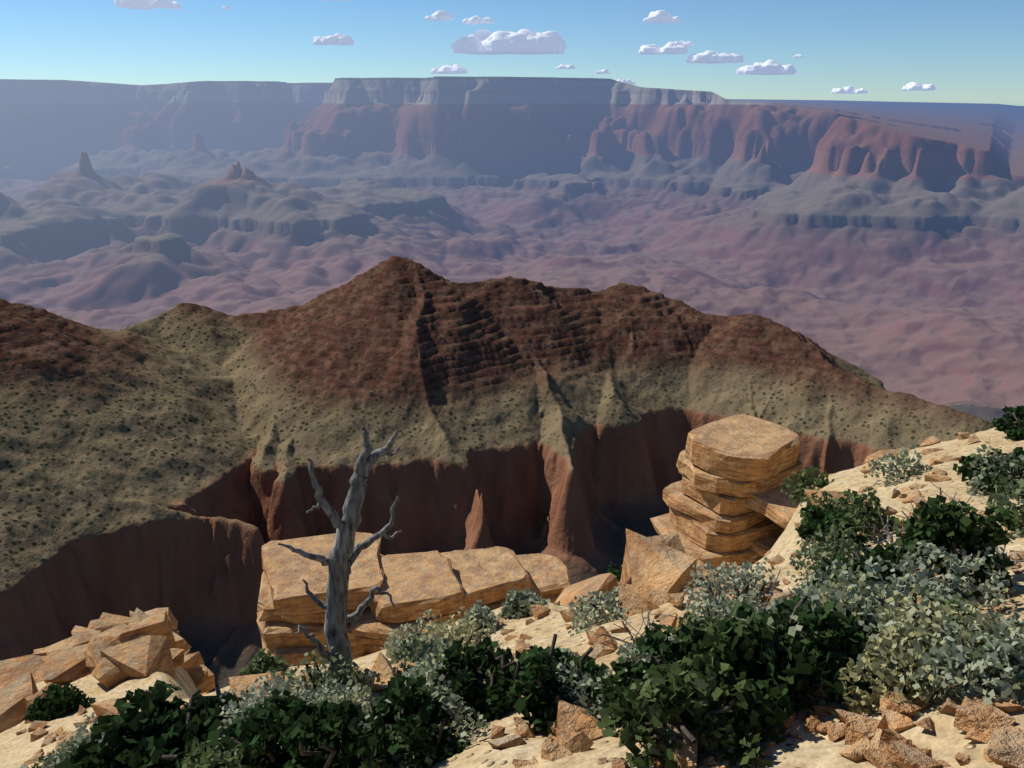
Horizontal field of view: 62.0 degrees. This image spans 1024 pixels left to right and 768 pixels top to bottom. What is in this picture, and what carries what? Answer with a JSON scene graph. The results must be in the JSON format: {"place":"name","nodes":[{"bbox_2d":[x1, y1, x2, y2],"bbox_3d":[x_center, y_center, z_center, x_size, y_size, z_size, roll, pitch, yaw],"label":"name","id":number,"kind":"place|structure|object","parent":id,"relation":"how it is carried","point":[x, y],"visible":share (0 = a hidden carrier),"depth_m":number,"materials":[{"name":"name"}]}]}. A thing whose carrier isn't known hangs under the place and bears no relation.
{"place":"outdoors","nodes":[
{"label":"outdoors","id":0,"kind":"place"},
{"bbox_2d":[0,256,1018,692],"bbox_3d":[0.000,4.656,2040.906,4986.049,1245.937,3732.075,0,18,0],"label":"terrain","id":1,"kind":"structure","parent":0,"point":[160,460],"depth_m":1245.22,"materials":[{"name":"brown stone"}]},
{"bbox_2d":[0,76,1023,409],"bbox_3d":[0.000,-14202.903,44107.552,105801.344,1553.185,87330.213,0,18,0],"label":"terrain","id":2,"kind":"structure","parent":0,"point":[882,242],"depth_m":7077.55,"materials":[{"name":"red stone"}]},
{"bbox_2d":[0,427,1023,767],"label":"ground","id":3,"kind":"structure","parent":0,"point":[946,741],"depth_m":6.81,"materials":[{"name":"beige stone"}]},
{"bbox_2d":[0,607,214,732],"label":"outcrop rock","id":4,"kind":"object","parent":3,"relation":"on","point":[108,650],"visible":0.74,"depth_m":19.35,"materials":[{"name":"stone"}]},
{"bbox_2d":[215,427,401,699],"bbox_3d":[-1.078,1.856,6.479,2.309,3.337,0.340,-9,20,-25],"label":"dead snag","id":5,"kind":"object","parent":3,"relation":"on","point":[342,556],"visible":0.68,"depth_m":6.12,"materials":[{"name":"grey wood"}]},
{"bbox_2d":[256,532,571,666],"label":"rock ledge","id":6,"kind":"object","parent":3,"relation":"on","point":[444,584],"visible":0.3,"depth_m":46.04,"materials":[{"name":"stone"}]},
{"bbox_2d":[16,432,1023,767],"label":"rock","id":7,"kind":"object","parent":3,"relation":"on","point":[576,730],"visible":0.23,"depth_m":3.94,"materials":[{"name":"stone"}]},
{"bbox_2d":[18,444,1023,767],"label":"shrubs","id":8,"kind":"object","parent":3,"relation":"on","point":[892,644],"visible":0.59,"depth_m":4.78,"materials":[{"name":"green plant"}]},
{"bbox_2d":[24,405,1023,767],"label":"shrubs","id":9,"kind":"object","parent":3,"relation":"on","point":[688,681],"visible":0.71,"depth_m":4.55,"materials":[{"name":"green plant"}]},
{"bbox_2d":[555,529,718,606],"bbox_3d":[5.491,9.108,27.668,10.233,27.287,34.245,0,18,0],"label":"rubble rock","id":10,"kind":"object","parent":3,"relation":"on","point":[664,563],"visible":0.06,"depth_m":7.62,"materials":[{"name":"stone"}]},
{"bbox_2d":[621,414,802,571],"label":"pillar rock","id":11,"kind":"object","parent":3,"relation":"on","point":[727,466],"visible":0.34,"depth_m":45.20,"materials":[{"name":"stone"}]},
{"bbox_2d":[446,482,1023,719],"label":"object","id":12,"kind":"object","parent":3,"relation":"on","point":[889,535],"visible":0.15,"depth_m":6.17,"materials":[{"name":"grey wood"}]},
{"bbox_2d":[744,448,912,562],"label":"rock ledges","id":13,"kind":"object","parent":3,"relation":"on","point":[776,506],"visible":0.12,"depth_m":43.69,"materials":[{"name":"stone"}]},
{"bbox_2d":[0,0,1023,105],"label":"sky","id":14,"kind":"structure","parent":0,"point":[971,51],"materials":[{"name":"blue"}]}
]}

